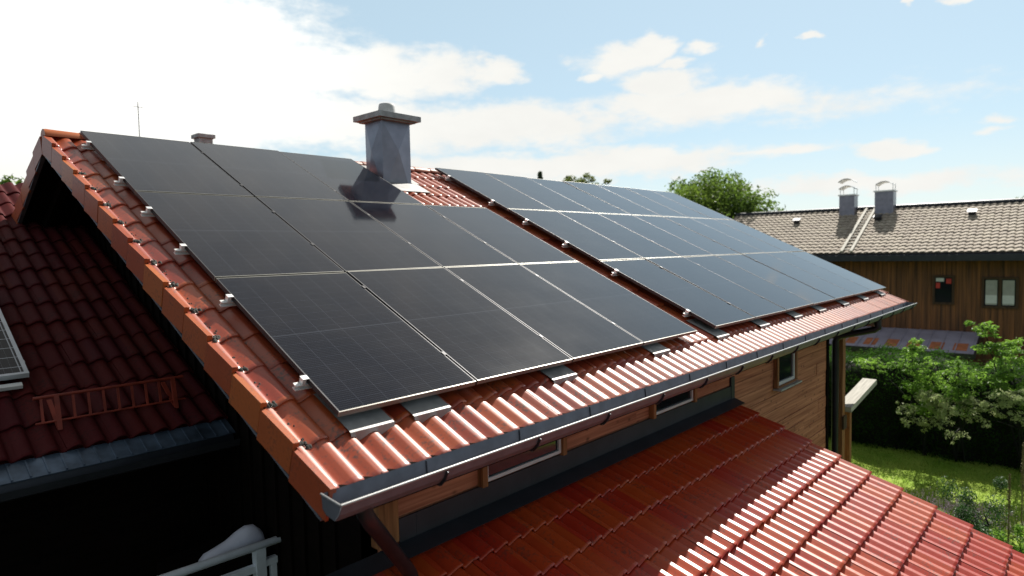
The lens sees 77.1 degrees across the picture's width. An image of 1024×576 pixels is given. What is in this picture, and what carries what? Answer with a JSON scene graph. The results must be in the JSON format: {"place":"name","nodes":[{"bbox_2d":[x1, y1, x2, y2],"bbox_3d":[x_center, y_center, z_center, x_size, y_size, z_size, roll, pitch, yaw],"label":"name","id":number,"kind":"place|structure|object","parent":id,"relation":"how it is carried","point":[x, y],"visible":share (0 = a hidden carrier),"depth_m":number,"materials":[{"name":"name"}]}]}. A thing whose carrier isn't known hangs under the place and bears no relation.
{"place":"outdoors","nodes":[
{"label":"outdoors","id":0,"kind":"place"},
{"bbox_2d":[133,102,215,143],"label":"neighbour house","id":1,"kind":"structure","parent":0,"point":[202,138],"depth_m":19.52,"materials":[{"name":"tile"}]},
{"bbox_2d":[0,0,1023,211],"label":"sky","id":2,"kind":"structure","parent":0,"point":[797,98],"materials":[{"name":"blue"}]},
{"bbox_2d":[733,179,1023,366],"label":"timber house","id":3,"kind":"structure","parent":0,"point":[950,266],"depth_m":31.74,"materials":[{"name":"wood"}]},
{"bbox_2d":[932,275,954,304],"bbox_3d":[20.704,0.090,30.851,0.880,1.400,0.080,2,4,39],"label":"window","id":4,"kind":"structure","parent":3,"relation":"in","point":[943,289],"depth_m":30.84,"materials":[{"name":"black glass"}]},
{"bbox_2d":[981,277,1018,308],"bbox_3d":[22.372,0.215,29.481,1.360,1.440,0.080,2,4,39],"label":"window","id":5,"kind":"structure","parent":3,"relation":"in","point":[997,292],"depth_m":29.45,"materials":[{"name":"white glass"}]},
{"bbox_2d":[829,326,980,367],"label":"shed","id":6,"kind":"structure","parent":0,"point":[959,343],"depth_m":30.10,"materials":[{"name":"ceramic"}]},
{"bbox_2d":[829,441,1023,545],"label":"lawn","id":7,"kind":"structure","parent":0,"point":[929,474],"depth_m":16.24,"materials":[{"name":"green plant"}]},
{"bbox_2d":[850,337,985,455],"bbox_3d":[10.716,2.998,17.155,3.019,3.458,1.808,1,4,28],"label":"elder shrub","id":8,"kind":"object","parent":7,"relation":"on","point":[917,386],"visible":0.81,"depth_m":16.82,"materials":[{"name":"green plant"}]},
{"bbox_2d":[829,340,1023,472],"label":"hedge","id":9,"kind":"object","parent":7,"relation":"on","point":[876,417],"visible":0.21,"depth_m":18.23,"materials":[{"name":"green plant"}]},
{"bbox_2d":[895,389,989,461],"bbox_3d":[10.790,3.657,16.420,1.903,2.235,2.435,0,3,14],"label":"dogwood shrub","id":10,"kind":"object","parent":7,"relation":"on","point":[933,400],"visible":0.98,"depth_m":15.99,"materials":[{"name":"green plant"}]},
{"bbox_2d":[938,356,988,461],"bbox_3d":[11.283,3.203,16.408,1.064,3.112,1.935,0,4,20],"label":"upright shrub","id":11,"kind":"object","parent":7,"relation":"on","point":[959,378],"visible":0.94,"depth_m":15.82,"materials":[{"name":"green plant"}]},
{"bbox_2d":[935,476,1012,538],"bbox_3d":[8.859,4.502,12.688,1.640,1.372,2.087,2,5,42],"label":"flowering shrub","id":12,"kind":"object","parent":7,"relation":"on","point":[962,513],"visible":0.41,"depth_m":12.38,"materials":[{"name":"green plant"}]},
{"bbox_2d":[965,320,1023,469],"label":"elder shrub","id":13,"kind":"object","parent":7,"relation":"on","point":[1012,348],"visible":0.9,"depth_m":16.00,"materials":[{"name":"green plant"}]},
{"bbox_2d":[966,388,1023,448],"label":"dogwood shrub","id":14,"kind":"object","parent":7,"relation":"on","point":[1014,398],"visible":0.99,"depth_m":15.18,"materials":[{"name":"green plant"}]},
{"bbox_2d":[988,474,1019,540],"bbox_3d":[9.120,4.225,11.932,0.543,1.664,0.438,2,5,42],"label":"mullein","id":15,"kind":"object","parent":7,"relation":"on","point":[1009,491],"visible":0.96,"depth_m":11.85,"materials":[{"name":"plant"}]},
{"bbox_2d":[990,524,1023,553],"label":"border plant","id":16,"kind":"object","parent":7,"relation":"on","point":[999,533],"visible":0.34,"depth_m":11.52,"materials":[{"name":"green plant"}]},
{"bbox_2d":[1006,442,1023,551],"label":"mullein","id":17,"kind":"object","parent":7,"relation":"on","point":[1022,489],"visible":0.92,"depth_m":11.77,"materials":[{"name":"plant"}]},
{"bbox_2d":[892,478,1022,534],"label":"lavender","id":18,"kind":"object","parent":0,"point":[947,509],"visible":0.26,"depth_m":13.61,"materials":[{"name":"green plant"}]},
{"label":"ground","id":19,"kind":"structure","parent":0,"visible":0},
{"bbox_2d":[0,174,23,184],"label":"broadleaf tree","id":20,"kind":"object","parent":19,"relation":"on","point":[3,181],"visible":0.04,"depth_m":21.19,"materials":[{"name":"green plant"}]},
{"bbox_2d":[0,182,239,575],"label":"annex","id":21,"kind":"object","parent":19,"relation":"on","point":[121,493],"visible":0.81,"depth_m":5.75,"materials":[{"name":"tile"}]},
{"bbox_2d":[0,309,28,390],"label":"solar panel","id":22,"kind":"object","parent":21,"relation":"on","point":[12,364],"visible":1,"depth_m":5.48,"materials":[{"name":"glass"}]},
{"bbox_2d":[32,375,185,429],"bbox_3d":[-3.417,0.958,5.480,0.320,0.280,1.110,2,5,42],"label":"snow guard","id":23,"kind":"object","parent":21,"relation":"on","point":[55,411],"visible":1,"depth_m":5.35,"materials":[{"name":"red metal"}]},
{"bbox_2d":[159,536,280,575],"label":"balcony railing","id":24,"kind":"object","parent":21,"relation":"on","point":[261,561],"visible":0.81,"depth_m":5.18,"materials":[{"name":"white paint"}]},
{"bbox_2d":[12,103,1023,575],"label":"house","id":25,"kind":"structure","parent":19,"relation":"on","point":[702,451],"depth_m":5.70,"materials":[{"name":"tile"}]},
{"bbox_2d":[81,141,293,161],"bbox_3d":[-3.289,-1.603,8.032,0.072,0.090,3.570,2,5,42],"label":"mounting rail","id":26,"kind":"object","parent":25,"relation":"attached to","point":[88,146],"visible":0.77,"depth_m":6.75,"materials":[{"name":"metal"}]},
{"bbox_2d":[80,130,253,196],"bbox_3d":[-3.716,-1.325,6.896,1.132,0.036,1.803,-5,30,-47],"label":"solar panel","id":27,"kind":"object","parent":26,"relation":"on","point":[142,164],"visible":0.9,"depth_m":6.80,"materials":[{"name":"glass"}]},
{"bbox_2d":[75,165,311,448],"bbox_3d":[-2.749,-0.159,5.001,4.283,2.032,0.114,2,5,42],"label":"moss","id":28,"kind":"object","parent":25,"relation":"on","point":[215,338],"visible":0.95,"depth_m":4.57,"materials":[{"name":"plant"}]},
{"bbox_2d":[156,534,270,575],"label":"storage chest","id":29,"kind":"object","parent":25,"relation":"attached to","point":[180,559],"visible":0.58,"depth_m":5.21,"materials":[{"name":"wood"}]},
{"bbox_2d":[198,524,264,561],"bbox_3d":[-2.285,2.086,5.256,0.170,0.210,0.520,2,5,42],"label":"cushion","id":30,"kind":"object","parent":29,"relation":"on","point":[245,535],"visible":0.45,"depth_m":5.24,"materials":[{"name":"grey fabric"}]},
{"bbox_2d":[114,177,336,191],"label":"mounting rail","id":31,"kind":"object","parent":25,"relation":"attached to","point":[119,182],"visible":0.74,"depth_m":6.12,"materials":[{"name":"metal"}]},
{"bbox_2d":[190,142,347,200],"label":"solar panel","id":32,"kind":"object","parent":31,"relation":"attached to","point":[255,172],"visible":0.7,"depth_m":7.66,"materials":[{"name":"glass"}]},
{"bbox_2d":[281,152,422,204],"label":"solar panel","id":33,"kind":"object","parent":31,"relation":"attached to","point":[349,180],"visible":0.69,"depth_m":8.51,"materials":[{"name":"glass"}]},
{"bbox_2d":[140,207,445,217],"bbox_3d":[-1.662,-0.807,7.375,0.072,0.090,4.710,2,5,42],"label":"mounting rail","id":34,"kind":"object","parent":25,"relation":"attached to","point":[147,213],"visible":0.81,"depth_m":5.67,"materials":[{"name":"metal"}]},
{"bbox_2d":[136,191,343,280],"bbox_3d":[-2.485,-0.504,5.830,1.132,0.037,1.803,-5,30,-47],"label":"solar panel","id":35,"kind":"object","parent":34,"relation":"on","point":[219,236],"visible":0.9,"depth_m":5.72,"materials":[{"name":"glass"}]},
{"bbox_2d":[256,197,441,272],"bbox_3d":[-1.709,-0.572,6.674,1.132,0.038,1.803,-5,30,-47],"label":"solar panel","id":36,"kind":"object","parent":34,"relation":"on","point":[346,236],"visible":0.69,"depth_m":6.58,"materials":[{"name":"glass"}]},
{"bbox_2d":[425,205,576,263],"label":"solar panel","id":37,"kind":"object","parent":34,"relation":"on","point":[509,239],"visible":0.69,"depth_m":8.29,"materials":[{"name":"glass"}]},
{"bbox_2d":[174,242,485,254],"bbox_3d":[-1.122,-0.447,6.907,0.072,0.090,4.710,2,5,42],"label":"mounting rail","id":38,"kind":"object","parent":25,"relation":"attached to","point":[181,250],"visible":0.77,"depth_m":5.21,"materials":[{"name":"metal"}]},
{"bbox_2d":[350,201,516,267],"bbox_3d":[-0.932,-0.638,7.520,1.132,0.036,1.803,-5,30,-47],"label":"solar panel","id":39,"kind":"object","parent":38,"relation":"attached to","point":[439,239],"visible":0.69,"depth_m":7.44,"materials":[{"name":"glass"}]},
{"bbox_2d":[219,274,538,306],"bbox_3d":[-0.515,-0.042,6.381,0.072,0.090,4.710,2,5,42],"label":"mounting rail","id":40,"kind":"object","parent":25,"relation":"attached to","point":[227,302],"visible":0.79,"depth_m":4.68,"materials":[{"name":"metal"}]},
{"bbox_2d":[520,262,696,345],"bbox_3d":[1.076,0.117,7.299,1.132,0.038,1.803,-5,30,-47],"label":"solar panel","id":41,"kind":"object","parent":40,"relation":"attached to","point":[645,322],"visible":0.9,"depth_m":7.21,"materials":[{"name":"glass"}]},
{"bbox_2d":[292,322,614,390],"bbox_3d":[0.241,0.462,5.726,0.072,0.090,4.710,2,5,42],"label":"mounting rail","id":42,"kind":"object","parent":25,"relation":"attached to","point":[302,384],"visible":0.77,"depth_m":4.02,"materials":[{"name":"metal"}]},
{"bbox_2d":[216,272,475,416],"bbox_3d":[-1.254,0.316,4.763,1.132,0.037,1.803,-5,30,-47],"label":"solar panel","id":43,"kind":"object","parent":42,"relation":"attached to","point":[346,343],"visible":1,"depth_m":4.62,"materials":[{"name":"glass"}]},
{"bbox_2d":[347,267,572,384],"bbox_3d":[-0.477,0.246,5.607,1.132,0.038,1.803,-5,30,-47],"label":"solar panel","id":44,"kind":"object","parent":42,"relation":"attached to","point":[477,336],"visible":0.9,"depth_m":5.49,"materials":[{"name":"glass"}]},
{"bbox_2d":[445,264,642,361],"bbox_3d":[0.299,0.181,6.452,1.132,0.036,1.803,-5,30,-47],"label":"solar panel","id":45,"kind":"object","parent":42,"relation":"attached to","point":[571,327],"visible":0.9,"depth_m":6.35,"materials":[{"name":"glass"}]},
{"bbox_2d":[478,437,566,487],"bbox_3d":[0.112,1.360,5.418,0.060,0.340,1.070,2,5,42],"label":"window","id":46,"kind":"structure","parent":25,"relation":"in","point":[494,471],"depth_m":5.39,"materials":[{"name":"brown wood"}]},
{"bbox_2d":[445,175,637,193],"bbox_3d":[1.681,-2.027,13.439,0.072,0.090,8.150,2,5,42],"label":"mounting rail","id":47,"kind":"object","parent":25,"relation":"attached to","point":[448,178],"visible":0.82,"depth_m":10.48,"materials":[{"name":"metal"}]},
{"bbox_2d":[529,178,630,214],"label":"solar panel","id":48,"kind":"object","parent":47,"relation":"on","point":[584,199],"visible":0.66,"depth_m":12.26,"materials":[{"name":"glass"}]},
{"bbox_2d":[563,181,660,216],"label":"solar panel","id":49,"kind":"object","parent":47,"relation":"on","point":[613,199],"visible":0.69,"depth_m":13.09,"materials":[{"name":"glass"}]},
{"bbox_2d":[650,190,732,219],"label":"solar panel","id":50,"kind":"object","parent":47,"relation":"on","point":[699,208],"visible":0.69,"depth_m":15.63,"materials":[{"name":"glass"}]},
{"bbox_2d":[488,200,676,211],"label":"mounting rail","id":51,"kind":"object","parent":25,"relation":"attached to","point":[492,203],"visible":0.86,"depth_m":9.85,"materials":[{"name":"metal"}]},
{"bbox_2d":[435,167,554,210],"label":"solar panel","id":52,"kind":"object","parent":51,"relation":"attached to","point":[498,192],"visible":0.9,"depth_m":10.53,"materials":[{"name":"glass"}]},
{"bbox_2d":[484,172,594,212],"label":"solar panel","id":53,"kind":"object","parent":51,"relation":"attached to","point":[545,196],"visible":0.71,"depth_m":11.41,"materials":[{"name":"glass"}]},
{"bbox_2d":[596,184,686,216],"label":"solar panel","id":54,"kind":"object","parent":51,"relation":"attached to","point":[645,202],"visible":0.69,"depth_m":13.95,"materials":[{"name":"glass"}]},
{"bbox_2d":[624,187,711,218],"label":"solar panel","id":55,"kind":"object","parent":51,"relation":"attached to","point":[670,204],"visible":0.7,"depth_m":14.80,"materials":[{"name":"glass"}]},
{"bbox_2d":[523,219,728,225],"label":"mounting rail","id":56,"kind":"object","parent":25,"relation":"attached to","point":[525,222],"visible":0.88,"depth_m":9.41,"materials":[{"name":"metal"}]},
{"bbox_2d":[508,209,643,261],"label":"solar panel","id":57,"kind":"object","parent":56,"relation":"on","point":[591,244],"visible":0.9,"depth_m":9.45,"materials":[{"name":"glass"}]},
{"bbox_2d":[557,211,680,258],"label":"solar panel","id":58,"kind":"object","parent":56,"relation":"attached to","point":[631,241],"visible":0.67,"depth_m":10.34,"materials":[{"name":"glass"}]},
{"bbox_2d":[633,215,739,254],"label":"solar panel","id":59,"kind":"object","parent":56,"relation":"attached to","point":[691,237],"visible":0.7,"depth_m":12.04,"materials":[{"name":"glass"}]},
{"bbox_2d":[561,240,761,247],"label":"mounting rail","id":60,"kind":"object","parent":25,"relation":"attached to","point":[565,245],"visible":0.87,"depth_m":8.93,"materials":[{"name":"metal"}]},
{"bbox_2d":[597,213,712,256],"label":"solar panel","id":61,"kind":"object","parent":60,"relation":"attached to","point":[664,239],"visible":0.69,"depth_m":11.18,"materials":[{"name":"glass"}]},
{"bbox_2d":[663,216,764,253],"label":"solar panel","id":62,"kind":"object","parent":60,"relation":"attached to","point":[734,244],"visible":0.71,"depth_m":12.88,"materials":[{"name":"glass"}]},
{"bbox_2d":[691,218,785,252],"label":"solar panel","id":63,"kind":"object","parent":60,"relation":"attached to","point":[756,243],"visible":0.67,"depth_m":13.75,"materials":[{"name":"glass"}]},
{"bbox_2d":[714,219,803,251],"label":"solar panel","id":64,"kind":"object","parent":60,"relation":"attached to","point":[764,237],"visible":0.69,"depth_m":14.58,"materials":[{"name":"glass"}]},
{"bbox_2d":[649,389,696,418],"bbox_3d":[1.842,1.213,7.299,0.060,0.340,1.010,2,5,42],"label":"window","id":65,"kind":"structure","parent":25,"relation":"in","point":[668,404],"depth_m":7.30,"materials":[{"name":"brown wood"}]},
{"bbox_2d":[611,257,799,275],"bbox_3d":[4.069,-0.434,11.368,0.072,0.090,8.150,2,5,42],"label":"mounting rail","id":66,"kind":"object","parent":25,"relation":"attached to","point":[614,273],"visible":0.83,"depth_m":8.40,"materials":[{"name":"metal"}]},
{"bbox_2d":[646,257,786,318],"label":"solar panel","id":67,"kind":"object","parent":66,"relation":"on","point":[726,290],"visible":0.97,"depth_m":9.25,"materials":[{"name":"glass"}]},
{"bbox_2d":[684,255,812,311],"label":"solar panel","id":68,"kind":"object","parent":66,"relation":"on","point":[773,293],"visible":0.87,"depth_m":10.11,"materials":[{"name":"glass"}]},
{"bbox_2d":[715,254,835,305],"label":"solar panel","id":69,"kind":"object","parent":66,"relation":"on","point":[786,282],"visible":0.9,"depth_m":10.97,"materials":[{"name":"glass"}]},
{"bbox_2d":[742,253,854,299],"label":"solar panel","id":70,"kind":"object","parent":66,"relation":"on","point":[807,278],"visible":0.92,"depth_m":11.79,"materials":[{"name":"glass"}]},
{"bbox_2d":[767,252,871,295],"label":"solar panel","id":71,"kind":"object","parent":66,"relation":"on","point":[827,275],"visible":0.9,"depth_m":12.67,"materials":[{"name":"glass"}]},
{"bbox_2d":[682,281,852,316],"bbox_3d":[4.825,0.070,10.713,0.072,0.090,8.150,2,5,42],"label":"mounting rail","id":72,"kind":"object","parent":25,"relation":"attached to","point":[686,314],"visible":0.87,"depth_m":7.75,"materials":[{"name":"metal"}]},
{"bbox_2d":[600,259,754,328],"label":"solar panel","id":73,"kind":"object","parent":72,"relation":"attached to","point":[711,310],"visible":1,"depth_m":8.37,"materials":[{"name":"glass"}]},
{"bbox_2d":[788,252,885,291],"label":"solar panel","id":74,"kind":"object","parent":72,"relation":"attached to","point":[844,273],"visible":0.88,"depth_m":13.51,"materials":[{"name":"glass"}]},
{"bbox_2d":[773,351,801,391],"bbox_3d":[4.237,1.123,9.866,0.120,0.775,0.900,2,5,42],"label":"window","id":75,"kind":"structure","parent":25,"relation":"in","point":[785,367],"depth_m":9.89,"materials":[{"name":"brown wood"}]},
{"bbox_2d":[537,171,542,178],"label":"conifer tree","id":76,"kind":"object","parent":19,"relation":"on","point":[539,175],"visible":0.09,"depth_m":59.32,"materials":[{"name":"green plant"}]},
{"bbox_2d":[563,172,611,184],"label":"broadleaf tree","id":77,"kind":"object","parent":19,"relation":"on","point":[584,180],"visible":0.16,"depth_m":67.75,"materials":[{"name":"green plant"}]},
{"bbox_2d":[664,167,786,218],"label":"broadleaf tree","id":78,"kind":"object","parent":19,"relation":"on","point":[731,201],"visible":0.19,"depth_m":43.36,"materials":[{"name":"green plant"}]}
]}

